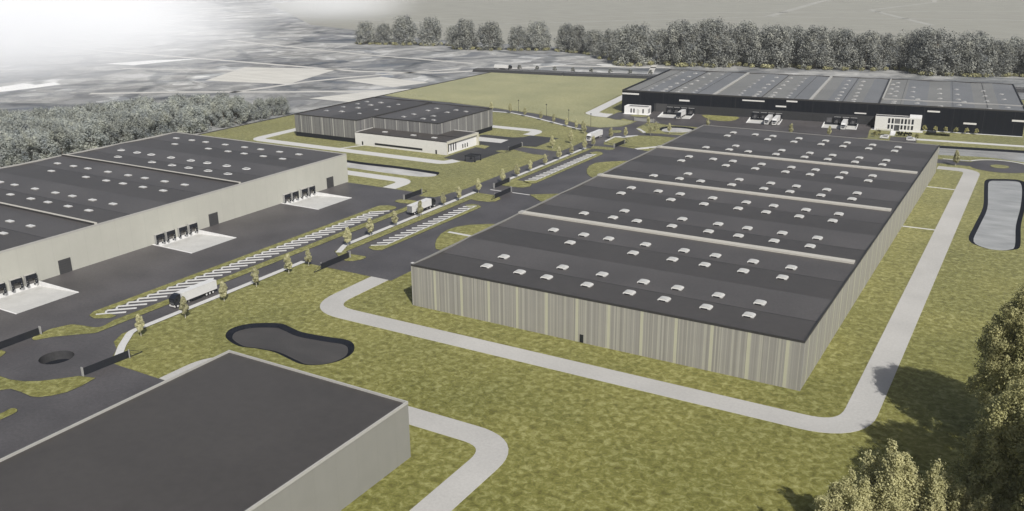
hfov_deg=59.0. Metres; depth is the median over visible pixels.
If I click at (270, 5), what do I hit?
track
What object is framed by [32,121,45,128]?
wood tree
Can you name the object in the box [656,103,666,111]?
door
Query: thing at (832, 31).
bushy tree
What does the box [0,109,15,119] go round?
wood tree
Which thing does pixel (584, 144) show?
street tree
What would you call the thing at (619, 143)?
sliding gate
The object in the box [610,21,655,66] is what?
bushy tree
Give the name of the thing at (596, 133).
semi truck
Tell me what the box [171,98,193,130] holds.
wood tree
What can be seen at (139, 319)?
street tree
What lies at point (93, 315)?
grass verge
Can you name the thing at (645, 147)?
garden path
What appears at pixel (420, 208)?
street tree
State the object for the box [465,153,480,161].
shelter frame
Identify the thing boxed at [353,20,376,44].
bushy tree
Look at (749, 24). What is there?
bushy tree
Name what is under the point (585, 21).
track
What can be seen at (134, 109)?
wood tree
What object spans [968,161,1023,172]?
roundabout
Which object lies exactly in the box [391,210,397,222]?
street tree
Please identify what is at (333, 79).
track
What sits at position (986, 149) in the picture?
pond bank
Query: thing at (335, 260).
sliding gate
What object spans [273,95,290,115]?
wood tree
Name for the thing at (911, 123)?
office building
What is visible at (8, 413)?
grass verge
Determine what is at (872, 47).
bushy tree
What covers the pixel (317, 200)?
loading bay
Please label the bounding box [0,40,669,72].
track
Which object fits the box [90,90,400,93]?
track
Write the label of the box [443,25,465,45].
bushy tree
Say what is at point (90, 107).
wood tree
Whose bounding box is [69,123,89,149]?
wood tree
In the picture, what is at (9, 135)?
wood tree
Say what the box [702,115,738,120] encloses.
grass verge
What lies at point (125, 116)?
wood tree
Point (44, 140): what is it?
wood tree
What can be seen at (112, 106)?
wood tree
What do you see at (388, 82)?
pale field
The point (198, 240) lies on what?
loading bay
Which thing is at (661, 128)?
pond bank
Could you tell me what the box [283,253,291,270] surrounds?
street tree
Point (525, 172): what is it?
pavement
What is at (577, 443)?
grass ground
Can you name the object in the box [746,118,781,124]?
loading bay
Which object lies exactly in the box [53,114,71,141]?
wood tree
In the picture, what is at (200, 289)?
semi truck
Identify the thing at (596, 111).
ring road
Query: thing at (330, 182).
door
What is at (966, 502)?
poplar tree
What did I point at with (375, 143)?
window
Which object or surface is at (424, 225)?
parking bay kerbs
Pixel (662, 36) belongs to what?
bushy tree
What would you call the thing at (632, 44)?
bushy tree
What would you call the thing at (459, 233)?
garden path
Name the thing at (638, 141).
grass verge
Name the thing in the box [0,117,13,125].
wood tree
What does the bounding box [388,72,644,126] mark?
meadow
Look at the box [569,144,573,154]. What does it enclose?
street tree
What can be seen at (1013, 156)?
pond water
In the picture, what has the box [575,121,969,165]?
roundabout road
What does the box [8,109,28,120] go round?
wood tree
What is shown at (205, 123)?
wood tree
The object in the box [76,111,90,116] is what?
wood tree
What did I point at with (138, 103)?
wood tree
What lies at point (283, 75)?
pale field
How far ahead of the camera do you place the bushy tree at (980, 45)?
739.75 m
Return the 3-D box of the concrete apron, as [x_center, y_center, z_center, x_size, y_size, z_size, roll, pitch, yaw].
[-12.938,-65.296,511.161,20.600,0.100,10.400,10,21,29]
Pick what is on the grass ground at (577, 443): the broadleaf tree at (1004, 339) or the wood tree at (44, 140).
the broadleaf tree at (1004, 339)
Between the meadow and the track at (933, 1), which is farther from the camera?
the track at (933, 1)
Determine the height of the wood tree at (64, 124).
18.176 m
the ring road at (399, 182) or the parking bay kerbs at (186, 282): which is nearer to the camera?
the parking bay kerbs at (186, 282)
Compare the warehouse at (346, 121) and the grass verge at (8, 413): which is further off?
the warehouse at (346, 121)
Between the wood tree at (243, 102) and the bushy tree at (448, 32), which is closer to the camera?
the wood tree at (243, 102)
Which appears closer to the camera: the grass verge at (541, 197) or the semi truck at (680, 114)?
the grass verge at (541, 197)
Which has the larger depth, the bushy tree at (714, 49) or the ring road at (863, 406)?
the bushy tree at (714, 49)
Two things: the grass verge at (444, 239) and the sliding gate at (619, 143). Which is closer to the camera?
the grass verge at (444, 239)
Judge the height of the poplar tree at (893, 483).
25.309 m
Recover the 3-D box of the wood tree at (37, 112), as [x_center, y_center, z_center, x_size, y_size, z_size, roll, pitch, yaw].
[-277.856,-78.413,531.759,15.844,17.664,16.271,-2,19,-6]
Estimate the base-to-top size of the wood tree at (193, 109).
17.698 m
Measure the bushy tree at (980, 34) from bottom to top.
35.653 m
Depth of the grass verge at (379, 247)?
344.59 m
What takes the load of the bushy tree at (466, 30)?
on the terrain at (167, 27)
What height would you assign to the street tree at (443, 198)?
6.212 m
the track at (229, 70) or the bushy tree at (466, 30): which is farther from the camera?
the bushy tree at (466, 30)
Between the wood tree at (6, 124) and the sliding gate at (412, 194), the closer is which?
the sliding gate at (412, 194)
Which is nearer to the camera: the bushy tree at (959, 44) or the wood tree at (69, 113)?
the wood tree at (69, 113)
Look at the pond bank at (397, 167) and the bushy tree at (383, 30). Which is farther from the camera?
the bushy tree at (383, 30)
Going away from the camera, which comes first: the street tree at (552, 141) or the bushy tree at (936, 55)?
the street tree at (552, 141)
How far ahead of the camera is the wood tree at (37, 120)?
492.07 m
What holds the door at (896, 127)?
in the office building at (911, 123)
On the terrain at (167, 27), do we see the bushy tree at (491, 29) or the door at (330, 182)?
the bushy tree at (491, 29)
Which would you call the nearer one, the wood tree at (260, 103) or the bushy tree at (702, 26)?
the wood tree at (260, 103)
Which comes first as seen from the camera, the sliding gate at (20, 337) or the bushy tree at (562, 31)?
the sliding gate at (20, 337)
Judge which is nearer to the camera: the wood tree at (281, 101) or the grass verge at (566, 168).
the grass verge at (566, 168)
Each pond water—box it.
[232,328,347,364]
[347,162,435,176]
[662,128,690,131]
[938,148,1023,161]
[974,181,1021,249]
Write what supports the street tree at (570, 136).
on the grass ground at (577, 443)
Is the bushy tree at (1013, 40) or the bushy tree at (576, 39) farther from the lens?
the bushy tree at (576, 39)
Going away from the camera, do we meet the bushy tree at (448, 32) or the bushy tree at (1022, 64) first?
the bushy tree at (1022, 64)
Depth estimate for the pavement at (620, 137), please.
516.16 m
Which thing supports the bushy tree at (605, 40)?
on the terrain at (167, 27)
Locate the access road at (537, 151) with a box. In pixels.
[514,147,566,155]
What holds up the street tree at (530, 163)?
on the grass ground at (577, 443)
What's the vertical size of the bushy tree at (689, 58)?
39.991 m
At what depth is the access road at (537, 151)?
480.12 m
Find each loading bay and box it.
[0,281,78,313]
[152,230,235,252]
[282,192,350,209]
[658,112,693,118]
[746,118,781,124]
[821,122,857,129]
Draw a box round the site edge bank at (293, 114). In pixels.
[197,72,490,134]
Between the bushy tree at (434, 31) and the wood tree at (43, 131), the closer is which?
the wood tree at (43, 131)
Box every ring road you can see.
[159,358,507,510]
[253,125,541,163]
[320,166,979,432]
[348,170,410,188]
[586,95,621,116]
[915,138,1023,146]
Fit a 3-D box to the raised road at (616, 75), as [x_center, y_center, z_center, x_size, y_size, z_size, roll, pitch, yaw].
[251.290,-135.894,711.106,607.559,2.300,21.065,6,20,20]
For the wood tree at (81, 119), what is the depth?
509.41 m
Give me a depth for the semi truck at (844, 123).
530.01 m
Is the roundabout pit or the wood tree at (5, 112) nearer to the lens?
the roundabout pit
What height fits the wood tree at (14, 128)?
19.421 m
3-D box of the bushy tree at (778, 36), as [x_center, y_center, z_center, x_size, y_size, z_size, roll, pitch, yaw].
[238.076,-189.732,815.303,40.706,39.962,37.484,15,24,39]
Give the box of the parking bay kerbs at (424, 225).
[371,206,474,245]
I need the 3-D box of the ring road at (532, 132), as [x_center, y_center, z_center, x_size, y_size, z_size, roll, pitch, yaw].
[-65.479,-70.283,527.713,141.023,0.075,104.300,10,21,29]
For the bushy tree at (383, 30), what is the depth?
1058.91 m
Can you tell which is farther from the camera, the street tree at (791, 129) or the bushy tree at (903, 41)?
the bushy tree at (903, 41)
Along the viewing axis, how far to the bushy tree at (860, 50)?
813.30 m
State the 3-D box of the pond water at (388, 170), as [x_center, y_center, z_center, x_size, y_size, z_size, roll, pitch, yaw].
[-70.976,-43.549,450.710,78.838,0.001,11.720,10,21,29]
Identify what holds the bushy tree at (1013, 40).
on the terrain at (167, 27)
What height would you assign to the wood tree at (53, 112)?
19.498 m
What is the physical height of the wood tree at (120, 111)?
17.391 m
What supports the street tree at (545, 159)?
on the grass ground at (577, 443)
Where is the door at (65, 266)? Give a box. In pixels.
[58,257,72,274]
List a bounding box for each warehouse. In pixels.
[0,132,347,294]
[0,350,410,510]
[294,97,492,142]
[411,125,939,390]
[622,69,1023,135]
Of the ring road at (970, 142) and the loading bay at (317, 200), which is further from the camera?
the ring road at (970, 142)
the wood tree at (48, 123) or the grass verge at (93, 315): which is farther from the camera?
the wood tree at (48, 123)
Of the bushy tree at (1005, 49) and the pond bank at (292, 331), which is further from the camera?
the bushy tree at (1005, 49)
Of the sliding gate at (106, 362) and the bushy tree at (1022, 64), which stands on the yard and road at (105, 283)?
the sliding gate at (106, 362)
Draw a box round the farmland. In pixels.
[272,0,1023,63]
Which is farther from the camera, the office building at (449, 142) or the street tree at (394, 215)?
the office building at (449, 142)
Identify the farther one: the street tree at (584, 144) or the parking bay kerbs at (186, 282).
the street tree at (584, 144)
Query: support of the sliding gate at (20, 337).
on the yard and road at (105, 283)
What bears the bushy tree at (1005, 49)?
on the terrain at (167, 27)
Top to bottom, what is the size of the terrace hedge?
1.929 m
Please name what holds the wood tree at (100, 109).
on the terrain at (167, 27)
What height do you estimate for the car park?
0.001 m
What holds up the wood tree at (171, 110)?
on the terrain at (167, 27)
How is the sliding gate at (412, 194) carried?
on the yard and road at (105, 283)
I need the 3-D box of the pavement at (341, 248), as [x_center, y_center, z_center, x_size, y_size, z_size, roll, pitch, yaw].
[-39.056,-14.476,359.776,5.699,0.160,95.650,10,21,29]
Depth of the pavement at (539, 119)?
571.76 m
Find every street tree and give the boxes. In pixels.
[134,314,144,333]
[179,296,188,317]
[219,280,227,300]
[250,266,258,286]
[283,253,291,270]
[304,249,311,264]
[343,227,351,242]
[366,218,373,235]
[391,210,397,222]
[417,200,423,216]
[440,192,445,205]
[456,186,461,200]
[476,178,481,192]
[500,169,505,179]
[514,164,519,173]
[528,160,532,171]
[543,154,547,162]
[550,136,554,147]
[556,146,561,156]
[568,130,573,140]
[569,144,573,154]
[582,139,587,149]
[789,123,793,131]
[953,150,959,165]
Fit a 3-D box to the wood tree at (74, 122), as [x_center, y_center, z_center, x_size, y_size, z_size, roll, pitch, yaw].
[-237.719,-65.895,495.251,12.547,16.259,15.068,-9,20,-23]
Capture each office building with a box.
[355,127,478,154]
[624,104,650,114]
[874,114,921,131]
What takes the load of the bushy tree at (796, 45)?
on the terrain at (167, 27)
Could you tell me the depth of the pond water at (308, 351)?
246.39 m
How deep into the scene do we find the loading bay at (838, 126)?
540.14 m
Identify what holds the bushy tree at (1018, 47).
on the terrain at (167, 27)
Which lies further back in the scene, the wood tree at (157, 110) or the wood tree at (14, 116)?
the wood tree at (157, 110)
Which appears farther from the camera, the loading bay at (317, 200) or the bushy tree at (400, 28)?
the bushy tree at (400, 28)
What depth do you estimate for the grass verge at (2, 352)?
241.44 m
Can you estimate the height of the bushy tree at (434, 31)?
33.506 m
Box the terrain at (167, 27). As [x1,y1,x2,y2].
[0,0,1023,161]
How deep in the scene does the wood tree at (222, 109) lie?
555.12 m
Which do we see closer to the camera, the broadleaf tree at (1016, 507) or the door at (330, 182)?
the broadleaf tree at (1016, 507)
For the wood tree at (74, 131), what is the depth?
474.05 m
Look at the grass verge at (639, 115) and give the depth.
582.03 m
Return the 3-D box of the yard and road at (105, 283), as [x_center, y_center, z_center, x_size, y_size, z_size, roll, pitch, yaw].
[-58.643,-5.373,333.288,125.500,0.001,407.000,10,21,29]
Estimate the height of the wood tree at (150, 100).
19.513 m
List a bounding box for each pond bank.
[225,323,353,364]
[347,160,438,174]
[660,126,693,130]
[939,146,1023,152]
[969,179,1023,250]
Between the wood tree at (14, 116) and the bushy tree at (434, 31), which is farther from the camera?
the bushy tree at (434, 31)
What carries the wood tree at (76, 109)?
on the terrain at (167, 27)
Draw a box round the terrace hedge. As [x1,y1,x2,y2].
[926,131,949,135]
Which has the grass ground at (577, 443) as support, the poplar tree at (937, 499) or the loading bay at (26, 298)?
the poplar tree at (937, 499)
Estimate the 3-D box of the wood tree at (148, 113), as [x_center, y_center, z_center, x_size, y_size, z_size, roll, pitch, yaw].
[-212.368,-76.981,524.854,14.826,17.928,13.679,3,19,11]
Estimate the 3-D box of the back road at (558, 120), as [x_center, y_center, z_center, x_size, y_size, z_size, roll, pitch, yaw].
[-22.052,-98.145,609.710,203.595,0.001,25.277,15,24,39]
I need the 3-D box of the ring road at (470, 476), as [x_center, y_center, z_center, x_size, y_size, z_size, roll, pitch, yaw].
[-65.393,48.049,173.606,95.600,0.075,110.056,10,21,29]
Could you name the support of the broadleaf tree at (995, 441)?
on the grass ground at (577, 443)
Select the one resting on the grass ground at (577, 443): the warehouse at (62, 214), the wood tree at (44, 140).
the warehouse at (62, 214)
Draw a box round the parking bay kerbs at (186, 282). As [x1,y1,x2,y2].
[96,210,389,314]
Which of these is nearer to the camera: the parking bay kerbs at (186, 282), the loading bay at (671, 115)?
the parking bay kerbs at (186, 282)
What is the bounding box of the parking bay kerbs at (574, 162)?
[525,154,596,180]
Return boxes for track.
[0,0,528,12]
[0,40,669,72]
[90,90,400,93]
[122,68,350,70]
[179,10,1023,24]
[227,40,473,63]
[233,68,458,92]
[647,64,656,73]
[691,11,991,12]
[764,0,828,16]
[869,0,936,24]
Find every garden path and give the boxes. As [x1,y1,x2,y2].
[448,231,470,235]
[634,146,655,149]
[902,226,934,229]
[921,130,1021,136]
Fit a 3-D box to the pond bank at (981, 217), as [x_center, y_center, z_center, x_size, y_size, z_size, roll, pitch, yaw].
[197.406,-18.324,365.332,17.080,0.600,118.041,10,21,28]
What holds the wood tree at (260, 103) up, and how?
on the terrain at (167, 27)
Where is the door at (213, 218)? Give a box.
[208,212,218,225]
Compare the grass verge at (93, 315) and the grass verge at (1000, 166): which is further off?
the grass verge at (1000, 166)
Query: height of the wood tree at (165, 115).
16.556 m
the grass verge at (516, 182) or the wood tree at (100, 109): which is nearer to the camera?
the grass verge at (516, 182)
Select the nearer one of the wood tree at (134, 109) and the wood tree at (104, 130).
the wood tree at (104, 130)
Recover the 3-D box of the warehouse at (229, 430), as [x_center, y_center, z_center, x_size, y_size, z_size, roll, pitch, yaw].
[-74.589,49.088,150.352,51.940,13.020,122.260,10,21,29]
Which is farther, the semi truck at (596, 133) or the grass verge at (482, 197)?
the semi truck at (596, 133)
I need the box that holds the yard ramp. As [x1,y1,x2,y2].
[649,111,870,129]
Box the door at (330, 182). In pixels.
[326,176,333,188]
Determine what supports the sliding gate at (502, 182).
on the yard and road at (105, 283)
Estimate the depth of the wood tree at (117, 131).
494.50 m
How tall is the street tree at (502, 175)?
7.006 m
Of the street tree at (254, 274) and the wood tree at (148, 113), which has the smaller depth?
the street tree at (254, 274)
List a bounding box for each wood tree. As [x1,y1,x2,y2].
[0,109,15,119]
[0,113,22,121]
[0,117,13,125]
[0,119,16,128]
[0,131,28,164]
[0,136,20,166]
[3,125,33,159]
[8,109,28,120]
[10,133,39,163]
[13,119,34,134]
[20,128,45,159]
[24,117,44,127]
[25,115,45,124]
[29,107,47,117]
[29,131,61,159]
[30,127,55,155]
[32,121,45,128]
[35,120,62,149]
[43,123,78,156]
[47,106,69,118]
[48,116,65,121]
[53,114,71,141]
[53,118,71,129]
[57,110,79,120]
[58,125,87,153]
[67,121,83,144]
[69,104,87,110]
[69,106,86,116]
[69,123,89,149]
[70,114,85,123]
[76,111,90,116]
[77,118,109,150]
[81,101,99,111]
[82,113,108,140]
[86,118,114,146]
[92,105,110,112]
[96,111,119,144]
[103,99,123,112]
[109,119,134,144]
[113,110,126,119]
[116,99,135,111]
[116,111,139,139]
[118,112,142,141]
[129,97,148,111]
[130,104,150,131]
[131,101,148,111]
[133,116,155,137]
[135,108,157,133]
[137,95,155,104]
[143,101,163,112]
[147,112,172,135]
[150,107,166,133]
[150,110,173,135]
[159,98,176,126]
[159,103,185,131]
[168,96,181,106]
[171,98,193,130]
[172,108,197,133]
[173,93,188,100]
[179,103,207,133]
[182,95,202,107]
[193,93,213,124]
[195,107,211,132]
[202,101,218,124]
[204,96,225,124]
[213,104,232,127]
[215,91,228,98]
[219,96,236,121]
[222,98,247,125]
[226,94,251,123]
[245,103,257,120]
[249,97,270,120]
[265,97,279,115]
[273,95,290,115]
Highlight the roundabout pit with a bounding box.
[38,351,73,363]
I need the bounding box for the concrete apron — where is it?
[479,137,506,142]
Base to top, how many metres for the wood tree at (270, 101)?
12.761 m
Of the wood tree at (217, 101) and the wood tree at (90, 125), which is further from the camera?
the wood tree at (217, 101)
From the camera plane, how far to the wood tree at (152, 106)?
536.04 m
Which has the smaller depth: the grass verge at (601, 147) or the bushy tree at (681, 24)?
the grass verge at (601, 147)
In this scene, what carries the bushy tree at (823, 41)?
on the terrain at (167, 27)
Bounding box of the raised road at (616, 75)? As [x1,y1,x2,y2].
[472,68,1023,92]
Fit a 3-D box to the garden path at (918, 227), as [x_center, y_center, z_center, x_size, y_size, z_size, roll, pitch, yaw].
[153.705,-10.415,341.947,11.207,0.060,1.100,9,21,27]
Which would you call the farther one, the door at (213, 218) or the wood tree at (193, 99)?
the wood tree at (193, 99)
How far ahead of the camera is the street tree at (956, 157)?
437.46 m
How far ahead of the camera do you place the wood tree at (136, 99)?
548.97 m
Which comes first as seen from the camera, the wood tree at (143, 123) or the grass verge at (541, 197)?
the grass verge at (541, 197)
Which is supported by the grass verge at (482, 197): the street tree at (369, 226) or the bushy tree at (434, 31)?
the street tree at (369, 226)
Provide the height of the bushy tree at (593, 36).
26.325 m
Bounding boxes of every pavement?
[114,261,304,355]
[336,192,476,251]
[493,111,579,129]
[510,148,585,179]
[605,135,637,141]
[871,127,922,132]
[970,159,1023,164]
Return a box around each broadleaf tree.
[947,375,1023,510]
[964,283,1023,412]
[1010,489,1023,510]
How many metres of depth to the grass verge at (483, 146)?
493.51 m
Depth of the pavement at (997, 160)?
448.78 m
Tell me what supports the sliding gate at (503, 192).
on the yard and road at (105, 283)
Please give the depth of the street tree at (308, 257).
305.43 m
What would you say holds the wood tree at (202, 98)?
on the terrain at (167, 27)
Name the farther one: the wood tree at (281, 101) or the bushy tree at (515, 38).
the bushy tree at (515, 38)
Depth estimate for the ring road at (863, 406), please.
238.15 m
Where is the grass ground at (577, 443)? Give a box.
[113,95,1023,510]
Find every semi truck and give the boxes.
[169,279,216,307]
[407,197,435,214]
[494,64,511,69]
[586,129,602,140]
[676,109,685,118]
[764,114,772,124]
[772,115,780,124]
[840,119,847,129]
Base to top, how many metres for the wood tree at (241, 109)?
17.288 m
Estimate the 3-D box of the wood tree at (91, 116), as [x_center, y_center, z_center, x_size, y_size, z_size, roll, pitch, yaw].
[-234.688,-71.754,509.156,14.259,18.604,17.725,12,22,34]
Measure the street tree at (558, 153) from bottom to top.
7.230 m
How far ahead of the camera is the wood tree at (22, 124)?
477.29 m
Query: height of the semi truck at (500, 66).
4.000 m
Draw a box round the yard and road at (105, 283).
[0,145,646,458]
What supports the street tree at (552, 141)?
on the grass ground at (577, 443)
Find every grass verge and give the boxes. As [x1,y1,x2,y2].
[0,350,5,356]
[0,376,94,397]
[0,408,17,419]
[31,199,416,339]
[89,205,396,318]
[334,193,500,260]
[368,204,480,250]
[435,224,493,249]
[475,145,489,148]
[502,148,590,187]
[524,151,602,183]
[530,194,556,201]
[586,161,625,177]
[591,146,614,149]
[604,137,626,143]
[622,135,674,148]
[630,115,647,116]
[637,123,684,133]
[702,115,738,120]
[990,165,1009,168]
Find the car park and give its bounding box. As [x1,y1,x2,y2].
[889,136,915,142]
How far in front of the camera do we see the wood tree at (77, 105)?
543.20 m
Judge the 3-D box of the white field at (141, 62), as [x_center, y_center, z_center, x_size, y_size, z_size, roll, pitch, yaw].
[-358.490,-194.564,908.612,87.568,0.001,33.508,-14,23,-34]
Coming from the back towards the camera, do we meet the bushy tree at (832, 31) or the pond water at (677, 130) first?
the bushy tree at (832, 31)
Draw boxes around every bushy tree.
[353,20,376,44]
[374,22,392,44]
[388,15,417,45]
[417,16,442,45]
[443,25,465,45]
[450,18,478,49]
[475,21,505,50]
[507,25,528,50]
[524,20,552,50]
[553,22,576,51]
[565,23,589,52]
[582,30,602,54]
[596,28,619,59]
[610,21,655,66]
[621,27,647,59]
[647,28,671,64]
[661,19,696,61]
[661,21,702,66]
[692,16,728,62]
[695,19,739,67]
[727,20,756,62]
[731,25,760,65]
[741,29,775,67]
[754,23,798,68]
[777,25,804,61]
[790,28,821,68]
[796,24,836,69]
[823,27,858,70]
[825,27,852,66]
[850,30,884,70]
[853,33,880,66]
[868,33,900,70]
[889,30,919,69]
[904,26,941,73]
[909,27,963,75]
[938,35,978,76]
[957,35,998,77]
[958,30,992,71]
[979,38,1014,76]
[998,36,1023,72]
[1001,41,1023,76]
[1017,52,1023,76]
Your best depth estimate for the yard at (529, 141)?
496.18 m
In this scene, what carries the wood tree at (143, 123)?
on the terrain at (167, 27)
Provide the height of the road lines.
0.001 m
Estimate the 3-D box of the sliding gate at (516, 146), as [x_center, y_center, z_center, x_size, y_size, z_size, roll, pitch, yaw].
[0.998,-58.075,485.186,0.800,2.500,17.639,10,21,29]
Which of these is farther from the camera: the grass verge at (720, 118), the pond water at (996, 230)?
the grass verge at (720, 118)
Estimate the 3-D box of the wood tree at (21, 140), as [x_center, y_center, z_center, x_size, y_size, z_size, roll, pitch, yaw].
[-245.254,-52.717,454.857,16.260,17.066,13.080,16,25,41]
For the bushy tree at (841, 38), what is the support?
on the terrain at (167, 27)
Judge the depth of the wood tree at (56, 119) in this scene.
495.46 m
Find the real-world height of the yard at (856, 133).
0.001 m
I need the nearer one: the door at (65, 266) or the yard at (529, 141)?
the door at (65, 266)
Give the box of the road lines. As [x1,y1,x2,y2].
[478,67,643,75]
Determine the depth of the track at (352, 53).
966.81 m
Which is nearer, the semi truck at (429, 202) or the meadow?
the semi truck at (429, 202)
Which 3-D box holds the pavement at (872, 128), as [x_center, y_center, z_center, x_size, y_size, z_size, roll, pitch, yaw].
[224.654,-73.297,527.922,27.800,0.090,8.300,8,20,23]
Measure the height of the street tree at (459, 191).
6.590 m
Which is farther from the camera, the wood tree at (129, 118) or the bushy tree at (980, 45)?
the bushy tree at (980, 45)
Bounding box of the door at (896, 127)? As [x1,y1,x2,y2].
[894,125,899,130]
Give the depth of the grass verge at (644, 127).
536.21 m
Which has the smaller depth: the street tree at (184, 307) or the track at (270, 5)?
the street tree at (184, 307)
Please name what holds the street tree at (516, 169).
on the grass verge at (516, 182)
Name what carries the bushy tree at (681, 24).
on the terrain at (167, 27)
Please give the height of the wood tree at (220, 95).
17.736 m
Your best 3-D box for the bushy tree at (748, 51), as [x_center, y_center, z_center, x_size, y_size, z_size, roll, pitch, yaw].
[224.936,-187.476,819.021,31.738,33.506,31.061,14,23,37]
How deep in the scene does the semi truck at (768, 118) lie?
548.37 m
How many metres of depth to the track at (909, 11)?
1530.94 m
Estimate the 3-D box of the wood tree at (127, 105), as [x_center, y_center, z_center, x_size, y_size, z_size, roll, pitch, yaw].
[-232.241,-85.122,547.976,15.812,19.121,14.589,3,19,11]
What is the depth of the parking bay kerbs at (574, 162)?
445.12 m
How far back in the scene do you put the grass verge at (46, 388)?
222.71 m
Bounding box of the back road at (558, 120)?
[379,95,589,129]
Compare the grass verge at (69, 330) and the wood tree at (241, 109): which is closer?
the grass verge at (69, 330)
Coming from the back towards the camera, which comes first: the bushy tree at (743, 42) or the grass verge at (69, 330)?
the bushy tree at (743, 42)
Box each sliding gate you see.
[0,326,41,348]
[80,349,141,375]
[314,251,350,271]
[403,188,425,199]
[491,186,511,199]
[493,177,509,188]
[506,142,522,151]
[613,140,625,147]
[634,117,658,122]
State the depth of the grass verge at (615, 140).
505.75 m
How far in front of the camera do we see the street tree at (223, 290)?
274.62 m
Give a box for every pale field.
[205,67,332,83]
[311,89,407,101]
[346,77,427,86]
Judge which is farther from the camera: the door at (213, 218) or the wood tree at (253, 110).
the wood tree at (253, 110)
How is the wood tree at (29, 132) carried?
on the terrain at (167, 27)
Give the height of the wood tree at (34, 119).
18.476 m
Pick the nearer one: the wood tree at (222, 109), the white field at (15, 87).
the wood tree at (222, 109)
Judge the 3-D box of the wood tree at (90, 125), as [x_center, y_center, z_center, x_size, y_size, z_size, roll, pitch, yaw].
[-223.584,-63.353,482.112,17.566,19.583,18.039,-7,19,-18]
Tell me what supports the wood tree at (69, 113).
on the terrain at (167, 27)
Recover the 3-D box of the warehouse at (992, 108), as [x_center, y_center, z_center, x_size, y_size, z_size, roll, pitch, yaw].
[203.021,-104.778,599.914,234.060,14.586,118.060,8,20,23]
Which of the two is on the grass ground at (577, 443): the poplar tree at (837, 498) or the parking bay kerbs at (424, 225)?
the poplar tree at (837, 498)
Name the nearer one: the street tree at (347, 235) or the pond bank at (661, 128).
the street tree at (347, 235)
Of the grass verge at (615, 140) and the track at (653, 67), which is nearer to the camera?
the grass verge at (615, 140)
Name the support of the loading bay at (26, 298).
on the yard and road at (105, 283)
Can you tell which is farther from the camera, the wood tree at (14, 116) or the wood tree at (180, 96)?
the wood tree at (180, 96)
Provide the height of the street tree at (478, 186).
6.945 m
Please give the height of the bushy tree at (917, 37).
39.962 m
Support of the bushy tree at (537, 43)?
on the terrain at (167, 27)
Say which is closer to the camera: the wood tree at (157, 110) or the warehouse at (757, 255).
the warehouse at (757, 255)
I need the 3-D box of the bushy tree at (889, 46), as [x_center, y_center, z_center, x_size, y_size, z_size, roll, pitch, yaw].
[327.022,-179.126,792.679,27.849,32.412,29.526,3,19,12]
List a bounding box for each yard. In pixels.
[444,135,557,161]
[608,112,871,137]
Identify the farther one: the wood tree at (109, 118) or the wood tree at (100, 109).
the wood tree at (100, 109)
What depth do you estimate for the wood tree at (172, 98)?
556.72 m
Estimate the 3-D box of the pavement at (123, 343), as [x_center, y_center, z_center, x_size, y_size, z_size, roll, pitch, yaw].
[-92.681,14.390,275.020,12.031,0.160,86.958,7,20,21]
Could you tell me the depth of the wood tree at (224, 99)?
569.23 m
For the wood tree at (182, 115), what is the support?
on the terrain at (167, 27)
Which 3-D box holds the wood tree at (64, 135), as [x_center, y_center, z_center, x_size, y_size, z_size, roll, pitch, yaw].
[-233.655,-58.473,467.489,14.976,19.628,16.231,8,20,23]
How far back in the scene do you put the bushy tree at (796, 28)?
830.28 m
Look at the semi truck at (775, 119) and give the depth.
545.45 m
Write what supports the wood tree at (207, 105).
on the terrain at (167, 27)
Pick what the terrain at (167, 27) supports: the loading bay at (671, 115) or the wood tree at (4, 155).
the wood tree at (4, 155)
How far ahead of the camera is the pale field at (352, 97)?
674.08 m
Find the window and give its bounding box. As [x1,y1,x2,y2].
[375,143,421,149]
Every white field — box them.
[0,82,59,91]
[108,59,190,64]
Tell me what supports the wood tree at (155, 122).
on the terrain at (167, 27)
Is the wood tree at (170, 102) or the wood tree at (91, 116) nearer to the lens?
the wood tree at (91, 116)
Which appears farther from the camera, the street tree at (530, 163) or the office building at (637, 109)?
the office building at (637, 109)
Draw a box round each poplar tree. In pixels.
[812,467,885,510]
[852,438,922,510]
[895,459,967,510]
[945,484,1011,510]
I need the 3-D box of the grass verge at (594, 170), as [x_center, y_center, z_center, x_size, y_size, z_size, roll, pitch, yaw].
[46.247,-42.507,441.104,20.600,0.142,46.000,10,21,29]

